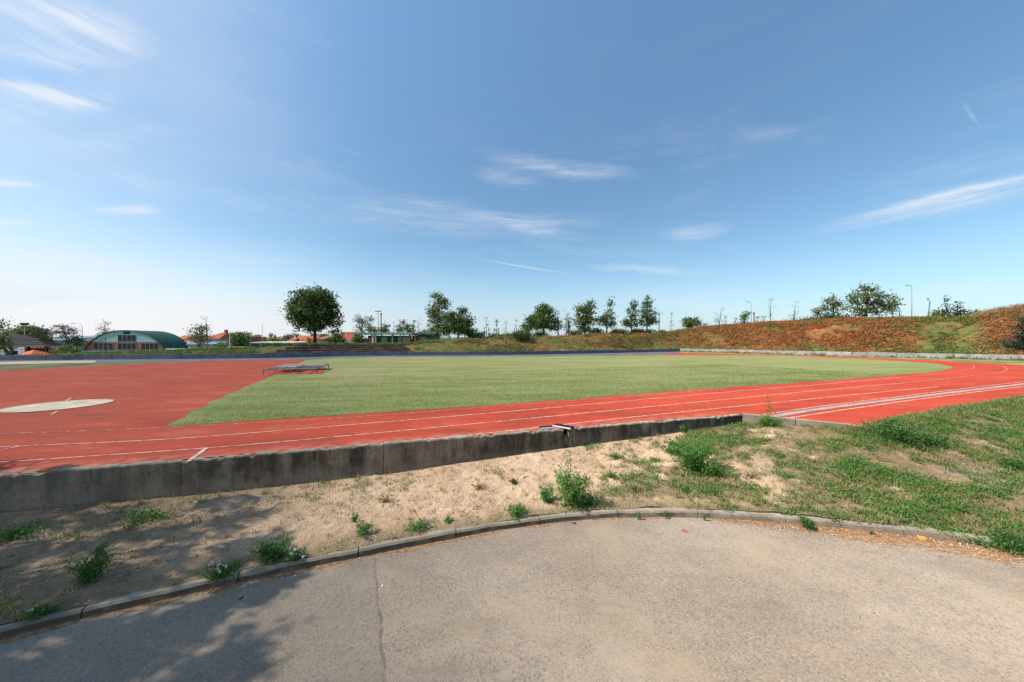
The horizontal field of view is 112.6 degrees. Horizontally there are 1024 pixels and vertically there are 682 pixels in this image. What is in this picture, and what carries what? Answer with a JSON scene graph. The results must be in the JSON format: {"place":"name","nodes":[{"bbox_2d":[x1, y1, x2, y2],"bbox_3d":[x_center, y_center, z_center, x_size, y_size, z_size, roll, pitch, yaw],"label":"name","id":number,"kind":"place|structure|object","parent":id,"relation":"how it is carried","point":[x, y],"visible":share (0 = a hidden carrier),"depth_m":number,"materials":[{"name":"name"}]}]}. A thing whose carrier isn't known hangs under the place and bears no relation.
{"place":"outdoors","nodes":[
{"label":"outdoors","id":0,"kind":"place"},
{"bbox_2d":[0,360,95,364],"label":"gravel path","id":1,"kind":"structure","parent":0,"point":[40,362],"depth_m":31.63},
{"bbox_2d":[25,346,71,353],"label":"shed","id":2,"kind":"structure","parent":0,"point":[39,348],"depth_m":62.00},
{"bbox_2d":[49,336,96,351],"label":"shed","id":3,"kind":"structure","parent":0,"point":[59,340],"depth_m":102.44,"materials":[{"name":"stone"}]},
{"bbox_2d":[84,330,187,350],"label":"arched hall","id":4,"kind":"structure","parent":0,"point":[126,340],"depth_m":80.00,"materials":[{"name":"green metal"}]},
{"bbox_2d":[93,343,112,349],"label":"window","id":5,"kind":"structure","parent":4,"relation":"in","point":[96,346],"depth_m":79.98,"materials":[{"name":"grey glass"}]},
{"bbox_2d":[117,343,135,349],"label":"window","id":6,"kind":"structure","parent":4,"relation":"in","point":[120,346],"depth_m":79.98,"materials":[{"name":"grey glass"}]},
{"bbox_2d":[118,335,135,341],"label":"window","id":7,"kind":"structure","parent":4,"relation":"in","point":[121,338],"depth_m":79.98,"materials":[{"name":"grey glass"}]},
{"bbox_2d":[141,343,157,349],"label":"window","id":8,"kind":"structure","parent":4,"relation":"in","point":[144,346],"depth_m":79.98,"materials":[{"name":"grey glass"}]},
{"bbox_2d":[186,342,227,347],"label":"shed","id":9,"kind":"structure","parent":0,"point":[211,344],"depth_m":76.00,"materials":[{"name":"white"}]},
{"bbox_2d":[205,330,234,345],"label":"house","id":10,"kind":"structure","parent":0,"point":[219,337],"depth_m":93.64,"materials":[{"name":"orange tile"}]},
{"bbox_2d":[260,341,413,346],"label":"terrace grass","id":11,"kind":"structure","parent":0,"point":[275,343],"depth_m":49.76,"materials":[{"name":"green plant"}]},
{"bbox_2d":[338,332,360,342],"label":"house","id":12,"kind":"structure","parent":0,"point":[348,337],"depth_m":113.67,"materials":[{"name":"orange tile"}]},
{"bbox_2d":[84,352,678,362],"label":"asphalt lane","id":13,"kind":"structure","parent":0,"point":[330,357],"depth_m":43.96,"materials":[{"name":"grey asphalt"}]},
{"bbox_2d":[0,517,1023,681],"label":"car park","id":14,"kind":"structure","parent":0,"point":[783,604],"depth_m":3.19,"materials":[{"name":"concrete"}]},
{"bbox_2d":[0,507,993,639],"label":"kerb","id":15,"kind":"structure","parent":14,"relation":"on","point":[117,603],"depth_m":4.34,"materials":[{"name":"concrete"}]},
{"bbox_2d":[0,517,1023,643],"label":"gutter soil","id":16,"kind":"structure","parent":14,"relation":"on","point":[222,588],"depth_m":4.27,"materials":[{"name":"brown soil"}]},
{"bbox_2d":[798,514,813,530],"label":"weed plant","id":17,"kind":"object","parent":16,"relation":"on","point":[808,524],"visible":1,"depth_m":4.71,"materials":[{"name":"green plant"}]},
{"bbox_2d":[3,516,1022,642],"bbox_3d":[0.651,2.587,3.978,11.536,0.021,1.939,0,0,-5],"label":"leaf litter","id":18,"kind":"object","parent":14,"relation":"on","point":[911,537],"visible":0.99,"depth_m":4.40,"materials":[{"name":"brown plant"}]},
{"bbox_2d":[140,519,1021,610],"bbox_3d":[1.381,2.593,4.208,10.003,0.022,1.361,0,0,-3],"label":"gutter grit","id":19,"kind":"object","parent":14,"relation":"on","point":[840,535],"visible":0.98,"depth_m":4.43,"materials":[{"name":"beige gravel"}]},
{"bbox_2d":[0,347,1023,623],"bbox_3d":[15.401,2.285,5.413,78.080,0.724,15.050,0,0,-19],"label":"soil verge","id":20,"kind":"structure","parent":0,"point":[311,536],"depth_m":5.21,"materials":[{"name":"beige soil"}]},
{"bbox_2d":[0,317,18,351],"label":"broadleaf tree","id":21,"kind":"object","parent":20,"relation":"on","point":[3,343],"visible":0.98,"depth_m":46.31,"materials":[{"name":"green plant"}]},
{"bbox_2d":[0,323,56,340],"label":"broadleaf tree","id":22,"kind":"object","parent":20,"relation":"on","point":[20,330],"visible":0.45,"depth_m":75.32,"materials":[{"name":"green plant"}]},
{"bbox_2d":[0,519,56,545],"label":"weed plant","id":23,"kind":"object","parent":20,"relation":"on","point":[18,532],"visible":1,"depth_m":4.41,"materials":[{"name":"green plant"}]},
{"bbox_2d":[0,332,64,352],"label":"gazebo","id":24,"kind":"object","parent":20,"relation":"on","point":[28,342],"visible":0.39,"depth_m":55.89,"materials":[{"name":"grey"}]},
{"bbox_2d":[15,350,51,354],"bbox_3d":[-63.000,2.474,45.000,3.487,2.652,3.487,0,0,0],"label":"party tent","id":25,"kind":"object","parent":20,"relation":"on","point":[33,352],"visible":0.28,"depth_m":44.68,"materials":[{"name":"orange fabric"}]},
{"bbox_2d":[18,600,63,627],"bbox_3d":[-4.315,2.474,3.099,0.251,0.139,0.242,0,0,0],"label":"weed plant","id":26,"kind":"object","parent":20,"relation":"on","point":[46,609],"visible":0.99,"depth_m":3.11,"materials":[{"name":"green plant"}]},
{"bbox_2d":[23,327,62,351],"bbox_3d":[-79.070,0.792,57.790,4.345,6.316,3.942,0,0,0],"label":"pine tree","id":27,"kind":"object","parent":20,"relation":"on","point":[41,331],"visible":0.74,"depth_m":57.51,"materials":[{"name":"green plant"}]},
{"bbox_2d":[48,323,88,347],"bbox_3d":[-72.726,0.455,56.064,5.411,6.989,3.156,0,0,0],"label":"pine tree","id":28,"kind":"object","parent":20,"relation":"on","point":[76,339],"visible":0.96,"depth_m":55.93,"materials":[{"name":"green plant"}]},
{"bbox_2d":[54,343,82,352],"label":"bush","id":29,"kind":"object","parent":20,"relation":"on","point":[73,349],"visible":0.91,"depth_m":49.70,"materials":[{"name":"green plant"}]},
{"bbox_2d":[63,539,119,586],"bbox_3d":[-4.296,2.290,3.500,0.338,0.409,0.385,0,0,30],"label":"weed plant","id":30,"kind":"object","parent":20,"relation":"on","point":[91,573],"visible":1,"depth_m":3.47,"materials":[{"name":"green plant"}]},
{"bbox_2d":[94,321,113,335],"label":"broadleaf tree","id":31,"kind":"object","parent":20,"relation":"on","point":[104,330],"visible":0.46,"depth_m":98.01,"materials":[{"name":"green plant"}]},
{"bbox_2d":[116,500,176,529],"bbox_3d":[-5.210,2.421,4.797,0.673,0.284,0.565,0,0,10],"label":"weed plant","id":32,"kind":"object","parent":20,"relation":"on","point":[138,516],"visible":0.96,"depth_m":4.80,"materials":[{"name":"green plant"}]},
{"bbox_2d":[183,323,216,347],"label":"broadleaf tree","id":33,"kind":"object","parent":20,"relation":"on","point":[201,335],"visible":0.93,"depth_m":63.81,"materials":[{"name":"green plant"}]},
{"bbox_2d":[197,554,248,586],"bbox_3d":[-3.089,2.453,3.655,0.423,0.175,0.391,0,0,-34],"label":"weed plant","id":34,"kind":"object","parent":20,"relation":"on","point":[220,573],"visible":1,"depth_m":3.63,"materials":[{"name":"green plant"}]},
{"bbox_2d":[225,330,250,346],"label":"bush","id":35,"kind":"object","parent":20,"relation":"on","point":[239,339],"visible":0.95,"depth_m":79.19,"materials":[{"name":"green plant"}]},
{"bbox_2d":[243,528,293,564],"bbox_3d":[-2.752,2.394,3.971,0.509,0.301,0.457,0,0,0],"label":"weed plant","id":36,"kind":"object","parent":20,"relation":"on","point":[272,551],"visible":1,"depth_m":3.89,"materials":[{"name":"green plant"}]},
{"bbox_2d":[285,548,308,562],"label":"weed plant","id":37,"kind":"object","parent":20,"relation":"on","point":[295,555],"visible":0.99,"depth_m":3.90,"materials":[{"name":"green plant"}]},
{"bbox_2d":[297,333,321,342],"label":"house","id":38,"kind":"structure","parent":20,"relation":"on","point":[302,338],"depth_m":118.50,"materials":[{"name":"orange tile"}]},
{"bbox_2d":[355,520,376,536],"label":"weed plant","id":39,"kind":"object","parent":20,"relation":"on","point":[362,530],"visible":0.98,"depth_m":4.39,"materials":[{"name":"green plant"}]},
{"bbox_2d":[0,414,740,512],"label":"retaining wall","id":40,"kind":"structure","parent":20,"relation":"on","point":[31,490],"depth_m":6.12,"materials":[{"name":"concrete"}]},
{"bbox_2d":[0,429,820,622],"bbox_3d":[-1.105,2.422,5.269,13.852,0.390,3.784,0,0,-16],"label":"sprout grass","id":41,"kind":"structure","parent":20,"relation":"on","point":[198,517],"depth_m":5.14,"materials":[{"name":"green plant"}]},
{"bbox_2d":[403,516,434,534],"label":"weed plant","id":42,"kind":"object","parent":20,"relation":"on","point":[419,526],"visible":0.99,"depth_m":4.54,"materials":[{"name":"green plant"}]},
{"bbox_2d":[0,414,1012,608],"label":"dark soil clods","id":43,"kind":"object","parent":20,"relation":"on","point":[126,593],"visible":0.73,"depth_m":4.83,"materials":[{"name":"brown soil"}]},
{"bbox_2d":[0,410,1015,619],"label":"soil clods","id":44,"kind":"object","parent":20,"relation":"on","point":[113,563],"visible":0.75,"depth_m":4.80,"materials":[{"name":"brown soil"}]},
{"bbox_2d":[503,502,529,518],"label":"weed plant","id":45,"kind":"object","parent":20,"relation":"on","point":[517,511],"visible":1,"depth_m":4.90,"materials":[{"name":"green plant"}]},
{"bbox_2d":[538,483,553,502],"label":"weed plant","id":46,"kind":"object","parent":20,"relation":"on","point":[545,493],"visible":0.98,"depth_m":5.37,"materials":[{"name":"green plant"}]},
{"bbox_2d":[112,394,1023,555],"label":"verge grass","id":47,"kind":"structure","parent":20,"relation":"on","point":[1020,475],"depth_m":6.03,"materials":[{"name":"green plant"}]},
{"bbox_2d":[549,449,592,509],"bbox_3d":[0.920,2.114,5.256,0.671,0.887,0.784,0,0,0],"label":"weed plant","id":48,"kind":"object","parent":20,"relation":"on","point":[571,493],"visible":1,"depth_m":5.17,"materials":[{"name":"green plant"}]},
{"bbox_2d":[579,492,597,506],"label":"weed plant","id":49,"kind":"object","parent":20,"relation":"on","point":[587,501],"visible":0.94,"depth_m":5.15,"materials":[{"name":"green plant"}]},
{"bbox_2d":[662,439,682,453],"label":"weed plant","id":50,"kind":"object","parent":20,"relation":"on","point":[668,446],"visible":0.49,"depth_m":7.32,"materials":[{"name":"green plant"}]},
{"bbox_2d":[665,434,720,472],"bbox_3d":[3.446,2.126,6.568,0.967,0.703,0.849,0,0,-13],"label":"weed plant","id":51,"kind":"object","parent":20,"relation":"on","point":[687,455],"visible":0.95,"depth_m":6.43,"materials":[{"name":"green plant"}]},
{"bbox_2d":[689,456,736,478],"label":"weed plant","id":52,"kind":"object","parent":20,"relation":"on","point":[711,470],"visible":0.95,"depth_m":6.18,"materials":[{"name":"green plant"}]},
{"bbox_2d":[753,396,782,427],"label":"weed plant","id":53,"kind":"object","parent":20,"relation":"on","point":[765,421],"visible":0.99,"depth_m":8.69,"materials":[{"name":"green plant"}]},
{"bbox_2d":[742,413,854,428],"bbox_3d":[7.185,2.178,8.652,2.226,0.420,0.140,0,0,35],"label":"concrete edging","id":54,"kind":"object","parent":20,"relation":"on","point":[747,417],"visible":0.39,"depth_m":8.61,"materials":[{"name":"grey concrete"}]},
{"bbox_2d":[846,412,937,444],"bbox_3d":[8.283,1.865,7.382,1.274,0.572,1.357,0,0,0],"label":"weed plant","id":55,"kind":"object","parent":20,"relation":"on","point":[894,432],"visible":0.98,"depth_m":7.21,"materials":[{"name":"green plant"}]},
{"bbox_2d":[824,393,1023,434],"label":"edge grass","id":56,"kind":"structure","parent":20,"relation":"on","point":[951,408],"depth_m":9.33,"materials":[{"name":"green plant"}]},
{"bbox_2d":[913,428,957,447],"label":"weed plant","id":57,"kind":"object","parent":20,"relation":"on","point":[944,441],"visible":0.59,"depth_m":7.14,"materials":[{"name":"green plant"}]},
{"bbox_2d":[972,523,1023,553],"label":"weed plant","id":58,"kind":"object","parent":20,"relation":"on","point":[1017,542],"visible":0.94,"depth_m":4.27,"materials":[{"name":"green plant"}]},
{"bbox_2d":[987,454,1023,470],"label":"weed plant","id":59,"kind":"object","parent":20,"relation":"on","point":[1018,466],"visible":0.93,"depth_m":6.54,"materials":[{"name":"green plant"}]},
{"bbox_2d":[0,353,1023,472],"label":"running track","id":60,"kind":"structure","parent":0,"point":[125,382],"depth_m":9.82,"materials":[{"name":"red rubber"}]},
{"bbox_2d":[0,399,112,411],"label":"throwing circle","id":61,"kind":"object","parent":60,"relation":"on","point":[54,405],"visible":1,"depth_m":10.52,"materials":[{"name":"concrete"}]},
{"bbox_2d":[0,388,724,433],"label":"lane line","id":62,"kind":"object","parent":60,"relation":"on","point":[313,419],"visible":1,"depth_m":8.57,"materials":[{"name":"paint"}]},
{"bbox_2d":[1,377,896,446],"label":"lane line","id":63,"kind":"object","parent":60,"relation":"on","point":[374,422],"visible":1,"depth_m":8.06,"materials":[{"name":"paint"}]},
{"bbox_2d":[5,383,896,461],"bbox_3d":[4.763,1.996,10.630,30.250,0.001,0.390,0,0,-21],"label":"lane line","id":64,"kind":"object","parent":60,"relation":"on","point":[371,433],"visible":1,"depth_m":7.13,"materials":[{"name":"paint"}]},
{"bbox_2d":[426,387,929,439],"bbox_3d":[8.227,1.996,10.907,22.439,0.001,0.158,0,0,-21],"label":"lane line","id":65,"kind":"object","parent":60,"relation":"on","point":[655,414],"visible":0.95,"depth_m":9.14,"materials":[{"name":"paint"}]},
{"bbox_2d":[763,381,1023,414],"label":"lane line","id":66,"kind":"object","parent":60,"relation":"on","point":[882,398],"visible":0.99,"depth_m":11.85,"materials":[{"name":"paint"}]},
{"bbox_2d":[770,383,1023,416],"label":"drain channel","id":67,"kind":"object","parent":60,"relation":"on","point":[809,410],"visible":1,"depth_m":11.26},
{"bbox_2d":[790,386,1023,417],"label":"lane line","id":68,"kind":"object","parent":60,"relation":"on","point":[893,402],"visible":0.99,"depth_m":10.90,"materials":[{"name":"paint"}]},
{"bbox_2d":[0,352,1023,472],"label":"sports ground","id":69,"kind":"structure","parent":0,"point":[58,365],"depth_m":32.01,"materials":[{"name":"green plant"}]},
{"bbox_2d":[265,344,411,353],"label":"stone terrace","id":70,"kind":"structure","parent":69,"relation":"on","point":[310,348],"depth_m":47.56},
{"bbox_2d":[0,349,679,359],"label":"boundary wall","id":71,"kind":"structure","parent":69,"relation":"on","point":[139,356],"depth_m":41.15,"materials":[{"name":"grey concrete"}]},
{"bbox_2d":[678,350,1022,359],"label":"wall foot weeds","id":72,"kind":"object","parent":69,"relation":"on","point":[949,357],"depth_m":42.31,"materials":[{"name":"green plant"}]},
{"bbox_2d":[680,349,1023,359],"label":"boundary wall","id":73,"kind":"structure","parent":69,"relation":"on","point":[884,354],"depth_m":43.47,"materials":[{"name":"grey concrete"}]},
{"bbox_2d":[0,0,1023,338],"label":"sky","id":74,"kind":"structure","parent":0,"point":[166,165],"materials":[{"name":"blue"}]},
{"bbox_2d":[168,355,951,425],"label":"infield lawn","id":75,"kind":"structure","parent":0,"point":[389,367],"depth_m":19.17,"materials":[{"name":"green plant"}]},
{"bbox_2d":[270,367,326,374],"bbox_3d":[-14.454,1.990,23.668,2.754,0.001,8.040,0,0,-25],"label":"landing patch","id":76,"kind":"object","parent":75,"relation":"on","point":[320,371],"visible":0.67,"depth_m":21.56,"materials":[{"name":"red rubber"}]},
{"bbox_2d":[263,364,328,374],"bbox_3d":[-13.975,1.815,22.425,2.923,0.345,4.678,0,0,-20],"label":"mat frame","id":77,"kind":"object","parent":76,"relation":"on","point":[290,367],"visible":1,"depth_m":21.89,"materials":[{"name":"grey metal"}]},
{"bbox_2d":[104,314,1023,354],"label":"embankment","id":78,"kind":"structure","parent":0,"point":[556,343],"depth_m":51.08,"materials":[{"name":"plant"}]},
{"bbox_2d":[277,282,345,342],"bbox_3d":[-33.166,-4.656,57.233,10.027,10.475,7.941,0,0,23],"label":"broadleaf tree","id":79,"kind":"object","parent":78,"relation":"on","point":[312,309],"visible":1,"depth_m":56.27,"materials":[{"name":"green plant"}]},
{"bbox_2d":[321,332,346,342],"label":"bush","id":80,"kind":"object","parent":78,"relation":"on","point":[337,337],"visible":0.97,"depth_m":63.43,"materials":[{"name":"green plant"}]},
{"bbox_2d":[348,334,370,342],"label":"bush","id":81,"kind":"object","parent":78,"relation":"on","point":[358,339],"visible":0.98,"depth_m":65.89,"materials":[{"name":"green plant"}]},
{"bbox_2d":[352,314,376,337],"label":"broadleaf tree","id":82,"kind":"object","parent":78,"relation":"on","point":[359,320],"visible":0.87,"depth_m":83.69,"materials":[{"name":"green plant"}]},
{"bbox_2d":[370,321,392,335],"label":"broadleaf tree","id":83,"kind":"object","parent":78,"relation":"on","point":[384,328],"visible":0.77,"depth_m":85.78,"materials":[{"name":"green plant"}]},
{"bbox_2d":[352,332,440,342],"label":"pavilion","id":84,"kind":"structure","parent":78,"relation":"on","point":[390,339],"depth_m":67.94,"materials":[{"name":"metal"}]},
{"bbox_2d":[394,319,415,335],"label":"broadleaf tree","id":85,"kind":"object","parent":78,"relation":"on","point":[401,329],"visible":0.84,"depth_m":83.52,"materials":[{"name":"green plant"}]},
{"bbox_2d":[424,290,452,339],"bbox_3d":[-13.152,-4.701,61.888,5.624,9.082,4.359,0,0,0],"label":"broadleaf tree","id":86,"kind":"object","parent":78,"relation":"on","point":[435,314],"visible":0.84,"depth_m":61.60,"materials":[{"name":"green plant"}]},
{"bbox_2d":[436,305,480,337],"bbox_3d":[-8.823,-2.565,55.404,7.606,6.540,4.565,0,0,0],"label":"broadleaf tree","id":87,"kind":"object","parent":78,"relation":"on","point":[461,325],"visible":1,"depth_m":54.97,"materials":[{"name":"green plant"}]},
{"bbox_2d":[17,310,1023,354],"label":"bank weeds","id":88,"kind":"object","parent":78,"relation":"on","point":[218,350],"visible":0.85,"depth_m":46.39,"materials":[{"name":"green plant"}]},
{"bbox_2d":[510,328,532,340],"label":"bush","id":89,"kind":"object","parent":78,"relation":"on","point":[520,334],"visible":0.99,"depth_m":53.87,"materials":[{"name":"green plant"}]},
{"bbox_2d":[519,313,539,334],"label":"broadleaf tree","id":90,"kind":"object","parent":78,"relation":"on","point":[528,324],"visible":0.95,"depth_m":58.70,"materials":[{"name":"green plant"}]},
{"bbox_2d":[528,302,562,336],"bbox_3d":[5.883,-3.794,61.854,6.721,6.399,5.411,0,0,27],"label":"broadleaf tree","id":91,"kind":"object","parent":78,"relation":"on","point":[545,322],"visible":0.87,"depth_m":61.27,"materials":[{"name":"green plant"}]},
{"bbox_2d":[561,313,574,334],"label":"broadleaf tree","id":92,"kind":"object","parent":78,"relation":"on","point":[568,326],"visible":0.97,"depth_m":62.21,"materials":[{"name":"green plant"}]},
{"bbox_2d":[571,298,599,333],"bbox_3d":[13.740,-4.587,63.972,5.640,7.172,4.871,0,0,0],"label":"broadleaf tree","id":93,"kind":"object","parent":78,"relation":"on","point":[587,309],"visible":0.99,"depth_m":63.73,"materials":[{"name":"green plant"}]},
{"bbox_2d":[592,296,618,332],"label":"broadleaf tree","id":94,"kind":"object","parent":78,"relation":"on","point":[607,316],"visible":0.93,"depth_m":66.19,"materials":[{"name":"green plant"}]},
{"bbox_2d":[620,299,641,331],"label":"broadleaf tree","id":95,"kind":"object","parent":78,"relation":"on","point":[627,322],"visible":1,"depth_m":69.94,"materials":[{"name":"green plant"}]},
{"bbox_2d":[627,328,658,333],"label":"shrub","id":96,"kind":"object","parent":78,"relation":"on","point":[642,331],"visible":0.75,"depth_m":71.69,"materials":[{"name":"green plant"}]},
{"bbox_2d":[637,294,660,330],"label":"broadleaf tree","id":97,"kind":"object","parent":78,"relation":"on","point":[651,319],"visible":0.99,"depth_m":71.89,"materials":[{"name":"green plant"}]},
{"bbox_2d":[679,313,701,327],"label":"bush","id":98,"kind":"object","parent":78,"relation":"on","point":[689,323],"visible":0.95,"depth_m":73.97,"materials":[{"name":"green plant"}]},
{"bbox_2d":[409,309,1023,354],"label":"rusty weeds","id":99,"kind":"object","parent":78,"relation":"on","point":[901,335],"visible":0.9,"depth_m":51.26,"materials":[{"name":"brown plant"}]},
{"bbox_2d":[738,311,750,323],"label":"broadleaf tree","id":100,"kind":"object","parent":78,"relation":"on","point":[743,316],"visible":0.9,"depth_m":67.46,"materials":[{"name":"green plant"}]},
{"bbox_2d":[819,292,848,317],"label":"broadleaf tree","id":101,"kind":"object","parent":78,"relation":"on","point":[828,300],"visible":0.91,"depth_m":57.89,"materials":[{"name":"green plant"}]},
{"bbox_2d":[840,283,905,316],"bbox_3d":[58.504,-6.521,55.215,8.878,6.392,5.067,0,0,0],"label":"broadleaf tree","id":102,"kind":"object","parent":78,"relation":"on","point":[879,302],"visible":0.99,"depth_m":54.97,"materials":[{"name":"green plant"}]},
{"bbox_2d":[927,307,945,316],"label":"bush","id":103,"kind":"object","parent":78,"relation":"on","point":[938,312],"visible":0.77,"depth_m":52.38,"materials":[{"name":"green plant"}]},
{"bbox_2d":[941,295,954,316],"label":"conifer","id":104,"kind":"object","parent":78,"relation":"on","point":[946,311],"visible":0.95,"depth_m":51.52,"materials":[{"name":"green plant"}]},
{"bbox_2d":[946,301,966,316],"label":"conifer","id":105,"kind":"object","parent":78,"relation":"on","point":[957,311],"visible":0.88,"depth_m":50.88,"materials":[{"name":"green plant"}]},
{"bbox_2d":[965,303,1023,317],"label":"dry thicket","id":106,"kind":"object","parent":78,"relation":"on","point":[1016,307],"visible":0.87,"depth_m":43.39,"materials":[{"name":"plant"}]},
{"bbox_2d":[995,316,1023,349],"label":"conifer","id":107,"kind":"object","parent":78,"relation":"on","point":[1019,344],"visible":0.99,"depth_m":36.77,"materials":[{"name":"green plant"}]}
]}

